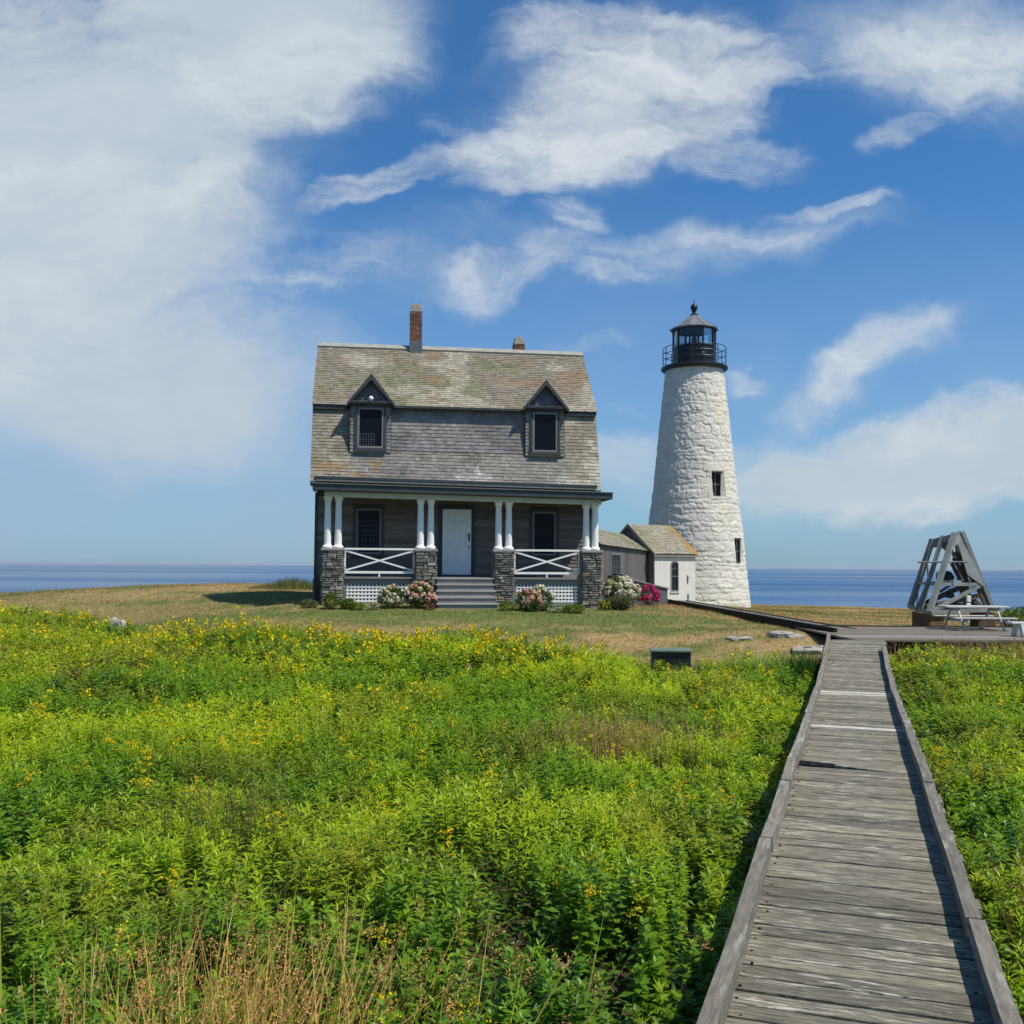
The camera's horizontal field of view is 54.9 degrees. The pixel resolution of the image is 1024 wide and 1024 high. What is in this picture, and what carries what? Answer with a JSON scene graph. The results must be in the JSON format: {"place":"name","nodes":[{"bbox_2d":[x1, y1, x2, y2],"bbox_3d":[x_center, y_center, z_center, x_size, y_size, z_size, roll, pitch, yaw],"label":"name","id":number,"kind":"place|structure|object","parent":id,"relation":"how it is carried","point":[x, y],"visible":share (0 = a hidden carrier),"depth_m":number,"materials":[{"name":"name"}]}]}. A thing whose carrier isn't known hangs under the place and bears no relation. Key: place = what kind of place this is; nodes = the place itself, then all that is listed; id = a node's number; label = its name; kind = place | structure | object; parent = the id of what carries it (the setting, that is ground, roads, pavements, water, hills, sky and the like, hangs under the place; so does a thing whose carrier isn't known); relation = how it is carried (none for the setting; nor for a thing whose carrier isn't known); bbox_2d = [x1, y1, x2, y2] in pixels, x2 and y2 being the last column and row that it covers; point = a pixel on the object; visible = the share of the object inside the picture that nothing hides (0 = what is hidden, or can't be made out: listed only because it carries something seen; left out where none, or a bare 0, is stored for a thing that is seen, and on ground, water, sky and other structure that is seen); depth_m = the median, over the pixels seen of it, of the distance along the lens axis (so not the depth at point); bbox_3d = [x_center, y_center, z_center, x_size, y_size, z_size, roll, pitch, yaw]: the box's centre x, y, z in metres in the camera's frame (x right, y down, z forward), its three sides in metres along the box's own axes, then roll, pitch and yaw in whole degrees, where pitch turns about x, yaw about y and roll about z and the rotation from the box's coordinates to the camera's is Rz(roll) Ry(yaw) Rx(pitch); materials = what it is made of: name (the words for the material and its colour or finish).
{"place":"outdoors","nodes":[
{"label":"outdoors","id":0,"kind":"place"},
{"bbox_2d":[83,750,361,890],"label":"dry grass","id":1,"kind":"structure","parent":0,"point":[230,814],"depth_m":7.43,"materials":[{"name":"plant"}]},
{"bbox_2d":[0,629,477,709],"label":"dry grass","id":2,"kind":"structure","parent":0,"point":[62,665],"depth_m":18.38,"materials":[{"name":"green plant"}]},
{"bbox_2d":[0,866,712,1023],"bbox_3d":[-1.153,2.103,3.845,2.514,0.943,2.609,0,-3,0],"label":"dry grass","id":3,"kind":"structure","parent":0,"point":[245,1004],"depth_m":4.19,"materials":[{"name":"beige plant"}]},
{"bbox_2d":[0,583,1023,1023],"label":"ground","id":4,"kind":"structure","parent":0,"point":[812,639],"depth_m":25.70,"materials":[{"name":"soil"}]},
{"bbox_2d":[106,616,117,626],"bbox_3d":[-11.247,3.229,27.757,0.313,0.593,0.284,-1,-1,-29],"label":"rock","id":5,"kind":"object","parent":4,"relation":"on","point":[114,619],"visible":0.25,"depth_m":27.66,"materials":[{"name":"stone"}]},
{"bbox_2d":[114,620,125,628],"bbox_3d":[-10.986,3.215,27.658,0.307,0.378,0.252,-3,-3,23],"label":"rock","id":6,"kind":"object","parent":4,"relation":"on","point":[119,623],"visible":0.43,"depth_m":27.56,"materials":[{"name":"stone"}]},
{"bbox_2d":[301,599,317,607],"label":"hosta","id":7,"kind":"object","parent":4,"relation":"on","point":[312,603],"visible":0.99,"depth_m":28.71,"materials":[{"name":"green plant"}]},
{"bbox_2d":[322,591,338,608],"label":"shrub","id":8,"kind":"object","parent":4,"relation":"on","point":[332,595],"visible":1,"depth_m":28.43,"materials":[{"name":"green plant"}]},
{"bbox_2d":[339,598,356,609],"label":"leafy plant","id":9,"kind":"object","parent":4,"relation":"on","point":[344,603],"visible":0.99,"depth_m":28.52,"materials":[{"name":"green plant"}]},
{"bbox_2d":[350,602,366,610],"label":"leafy plant","id":10,"kind":"object","parent":4,"relation":"on","point":[356,604],"visible":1,"depth_m":28.44,"materials":[{"name":"green plant"}]},
{"bbox_2d":[367,603,379,609],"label":"daisy clump","id":11,"kind":"object","parent":4,"relation":"on","point":[374,605],"visible":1,"depth_m":28.45,"materials":[{"name":"white plant"}]},
{"bbox_2d":[376,584,406,608],"bbox_3d":[-3.518,2.503,28.912,0.949,0.805,0.814,0,-3,0],"label":"hydrangea","id":12,"kind":"object","parent":4,"relation":"on","point":[389,590],"visible":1,"depth_m":28.77,"materials":[{"name":"white plant"}]},
{"bbox_2d":[403,579,437,608],"bbox_3d":[-2.698,2.427,28.913,1.056,0.924,0.890,0,-3,0],"label":"hydrangea","id":13,"kind":"object","parent":4,"relation":"on","point":[410,592],"visible":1,"depth_m":28.74,"materials":[{"name":"pink plant"}]},
{"bbox_2d":[424,603,435,609],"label":"rose bush","id":14,"kind":"object","parent":4,"relation":"on","point":[431,605],"visible":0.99,"depth_m":28.54,"materials":[{"name":"red plant"}]},
{"bbox_2d":[310,304,613,608],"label":"keepers house","id":15,"kind":"structure","parent":4,"relation":"on","point":[462,478],"depth_m":31.31,"materials":[{"name":"grey wood"}]},
{"bbox_2d":[352,506,384,556],"bbox_3d":[-4.561,0.615,31.349,1.040,1.630,0.110,1,-3,-8],"label":"window","id":16,"kind":"structure","parent":15,"relation":"in","point":[368,521],"depth_m":31.37,"materials":[{"name":"grey glass"}]},
{"bbox_2d":[442,509,470,574],"bbox_3d":[-1.774,0.963,31.716,0.925,2.100,0.105,1,-3,-8],"label":"front door","id":17,"kind":"structure","parent":15,"relation":"in","point":[456,526],"depth_m":31.71,"materials":[{"name":"white paint"}]},
{"bbox_2d":[529,509,558,557],"bbox_3d":[1.054,0.704,32.137,1.020,1.610,0.110,1,-3,-8],"label":"window","id":18,"kind":"structure","parent":15,"relation":"in","point":[544,523],"depth_m":32.16,"materials":[{"name":"grey glass"}]},
{"bbox_2d":[0,600,1009,1023],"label":"goldenrod flowers","id":19,"kind":"object","parent":4,"relation":"on","point":[376,636],"visible":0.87,"depth_m":14.03,"materials":[{"name":"yellow plant"}]},
{"bbox_2d":[498,601,515,610],"bbox_3d":[-0.142,2.748,28.696,0.547,0.355,0.517,0,-3,0],"label":"lady mantle","id":20,"kind":"object","parent":4,"relation":"on","point":[502,604],"visible":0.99,"depth_m":28.62,"materials":[{"name":"green plant"}]},
{"bbox_2d":[0,603,1023,1023],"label":"goldenrod meadow","id":21,"kind":"structure","parent":4,"relation":"on","point":[380,861],"depth_m":8.29,"materials":[{"name":"green plant"}]},
{"bbox_2d":[0,576,1023,670],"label":"lawn grass","id":22,"kind":"structure","parent":4,"relation":"on","point":[287,584],"depth_m":30.63,"materials":[{"name":"green plant"}]},
{"bbox_2d":[514,588,541,611],"bbox_3d":[0.475,2.603,28.891,0.913,0.768,0.747,0,-3,0],"label":"hydrangea","id":23,"kind":"object","parent":4,"relation":"on","point":[530,598],"visible":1,"depth_m":28.77,"materials":[{"name":"pink plant"}]},
{"bbox_2d":[531,584,555,611],"bbox_3d":[0.880,2.567,29.199,0.854,0.870,0.733,0,-3,0],"label":"hydrangea","id":24,"kind":"object","parent":4,"relation":"on","point":[542,590],"visible":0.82,"depth_m":29.12,"materials":[{"name":"white plant"}]},
{"bbox_2d":[547,606,562,612],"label":"daisy clump","id":25,"kind":"object","parent":4,"relation":"on","point":[554,610],"visible":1,"depth_m":28.71,"materials":[{"name":"white plant"}]},
{"bbox_2d":[560,603,585,613],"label":"leafy plant","id":26,"kind":"object","parent":4,"relation":"on","point":[567,608],"visible":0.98,"depth_m":28.80,"materials":[{"name":"green plant"}]},
{"bbox_2d":[597,599,611,609],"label":"daylily","id":27,"kind":"object","parent":4,"relation":"on","point":[601,604],"visible":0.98,"depth_m":29.85,"materials":[{"name":"green plant"}]},
{"bbox_2d":[606,594,632,610],"bbox_3d":[3.277,2.820,30.285,0.923,0.642,0.735,0,-3,0],"label":"lavender","id":28,"kind":"object","parent":4,"relation":"on","point":[617,602],"visible":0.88,"depth_m":30.13,"materials":[{"name":"green plant"}]},
{"bbox_2d":[601,575,641,605],"bbox_3d":[3.414,2.564,31.402,1.434,1.100,1.196,0,-3,0],"label":"hydrangea","id":29,"kind":"object","parent":4,"relation":"on","point":[621,583],"visible":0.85,"depth_m":31.14,"materials":[{"name":"white plant"}]},
{"bbox_2d":[598,529,648,601],"bbox_3d":[3.332,2.143,37.554,2.252,3.102,7.291,-1,-3,21],"label":"covered passage","id":30,"kind":"object","parent":4,"relation":"on","point":[623,554],"visible":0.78,"depth_m":37.10},
{"bbox_2d":[610,552,620,575],"bbox_3d":[3.775,1.984,35.791,0.032,1.010,1.500,-1,-3,21],"label":"window","id":31,"kind":"structure","parent":30,"relation":"in","point":[615,558],"depth_m":35.78,"materials":[{"name":"grey glass"}]},
{"bbox_2d":[608,574,669,604],"bbox_3d":[4.304,2.849,35.942,2.956,1.239,1.360,3,-4,-44],"label":"cellar bulkhead","id":32,"kind":"object","parent":4,"relation":"on","point":[663,599],"visible":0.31,"depth_m":35.80,"materials":[{"name":"grey paint"}]},
{"bbox_2d":[616,574,646,582],"bbox_3d":[4.218,2.455,36.269,1.356,0.418,0.800,3,-4,-44],"label":"hatch door","id":33,"kind":"structure","parent":32,"relation":"in","point":[616,574],"depth_m":35.75,"materials":[{"name":"grey paint"}]},
{"bbox_2d":[636,584,660,605],"bbox_3d":[4.620,2.821,33.377,0.893,0.798,0.806,0,-3,0],"label":"hydrangea","id":34,"kind":"object","parent":4,"relation":"on","point":[655,597],"visible":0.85,"depth_m":33.19,"materials":[{"name":"pink plant"}]},
{"bbox_2d":[619,524,697,600],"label":"workroom","id":35,"kind":"object","parent":4,"relation":"on","point":[670,557],"visible":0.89,"depth_m":40.98,"materials":[{"name":"paint"}]},
{"bbox_2d":[670,561,679,592],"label":"arched window","id":36,"kind":"structure","parent":35,"relation":"in","point":[674,564],"depth_m":40.76,"materials":[{"name":"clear glass"}]},
{"bbox_2d":[649,647,692,671],"bbox_3d":[3.322,3.116,20.661,0.880,0.493,0.680,0,-3,6],"label":"utility box","id":37,"kind":"object","parent":4,"relation":"on","point":[673,656],"visible":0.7,"depth_m":20.36,"materials":[{"name":"green metal"}]},
{"bbox_2d":[648,302,750,608],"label":"lighthouse","id":38,"kind":"object","parent":4,"relation":"on","point":[695,502],"visible":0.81,"depth_m":44.33,"materials":[{"name":"white stone"}]},
{"bbox_2d":[711,472,720,496],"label":"window","id":39,"kind":"structure","parent":38,"relation":"in","point":[716,476],"depth_m":44.32,"materials":[{"name":"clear glass"}]},
{"bbox_2d":[734,539,740,563],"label":"window","id":40,"kind":"structure","parent":38,"relation":"in","point":[737,541],"depth_m":44.39,"materials":[{"name":"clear glass"}]},
{"bbox_2d":[725,636,752,640],"bbox_3d":[5.637,3.145,24.469,0.607,0.098,0.539,-1,-1,-17],"label":"rock","id":41,"kind":"object","parent":4,"relation":"on","point":[737,638],"visible":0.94,"depth_m":24.30,"materials":[{"name":"stone"}]},
{"bbox_2d":[668,599,856,631],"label":"lighthouse path","id":42,"kind":"structure","parent":4,"relation":"on","point":[772,619],"depth_m":29.00,"materials":[{"name":"grey wood"}]},
{"bbox_2d":[767,631,796,637],"bbox_3d":[6.681,3.071,24.462,0.595,0.217,0.631,-1,-1,-12],"label":"rock","id":43,"kind":"object","parent":4,"relation":"on","point":[779,634],"visible":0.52,"depth_m":24.24,"materials":[{"name":"stone"}]},
{"bbox_2d":[751,645,835,688],"bbox_3d":[5.334,2.931,18.396,1.642,0.911,1.867,-3,-4,43],"label":"sword leaf clump","id":44,"kind":"object","parent":4,"relation":"on","point":[807,664],"visible":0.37,"depth_m":18.28,"materials":[{"name":"green plant"}]},
{"bbox_2d":[787,634,804,638],"bbox_3d":[6.949,3.068,24.272,0.446,0.114,0.425,-2,-1,0],"label":"rock","id":45,"kind":"object","parent":4,"relation":"on","point":[797,635],"visible":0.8,"depth_m":24.09,"materials":[{"name":"stone"}]},
{"bbox_2d":[792,646,822,654],"bbox_3d":[6.845,3.217,22.789,0.756,0.198,0.916,-3,-2,17],"label":"rock","id":46,"kind":"object","parent":4,"relation":"on","point":[800,649],"visible":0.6,"depth_m":22.45,"materials":[{"name":"stone"}]},
{"bbox_2d":[696,634,1022,1023],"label":"boardwalk","id":47,"kind":"structure","parent":4,"relation":"on","point":[857,903],"depth_m":5.37,"materials":[{"name":"grey wood"}]},
{"bbox_2d":[795,625,1023,661],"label":"platform deck","id":48,"kind":"structure","parent":4,"relation":"on","point":[924,634],"depth_m":23.19,"materials":[{"name":"grey wood"}]},
{"bbox_2d":[932,605,1017,630],"bbox_3d":[11.732,2.690,25.044,1.580,0.615,1.460,0,-3,1],"label":"picnic table","id":49,"kind":"object","parent":48,"relation":"on","point":[959,617],"visible":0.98,"depth_m":24.79,"materials":[{"name":"white paint"}]},
{"bbox_2d":[1006,621,1023,636],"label":"bench","id":50,"kind":"object","parent":48,"relation":"on","point":[1015,627],"visible":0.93,"depth_m":22.52,"materials":[{"name":"white wood"}]},
{"bbox_2d":[907,531,995,625],"bbox_3d":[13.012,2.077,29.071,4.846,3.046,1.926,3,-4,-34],"label":"bell frame","id":51,"kind":"object","parent":4,"relation":"on","point":[924,609],"visible":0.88,"depth_m":28.59,"materials":[{"name":"grey paint"}]},
{"bbox_2d":[948,817,1023,968],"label":"dry grass","id":52,"kind":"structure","parent":4,"relation":"on","point":[1009,909],"depth_m":5.80,"materials":[{"name":"green plant"}]},
{"bbox_2d":[996,606,1023,625],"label":"shoreline bush","id":53,"kind":"object","parent":4,"relation":"on","point":[1018,611],"visible":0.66,"depth_m":29.38,"materials":[{"name":"green plant"}]},
{"bbox_2d":[0,563,1023,610],"bbox_3d":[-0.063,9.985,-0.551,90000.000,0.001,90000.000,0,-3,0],"label":"sea","id":54,"kind":"structure","parent":0,"point":[885,588],"depth_m":715.81,"materials":[{"name":"blue liquid"}]},
{"bbox_2d":[0,0,1023,569],"label":"sky","id":55,"kind":"structure","parent":0,"point":[197,197],"materials":[{"name":"blue"}]},
{"bbox_2d":[491,700,783,789],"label":"dry grass","id":56,"kind":"structure","parent":0,"point":[616,739],"depth_m":11.10,"materials":[{"name":"beige plant"}]},
{"bbox_2d":[613,635,1023,677],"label":"dry grass","id":57,"kind":"structure","parent":0,"point":[1005,647],"depth_m":20.22,"materials":[{"name":"green plant"}]}
]}

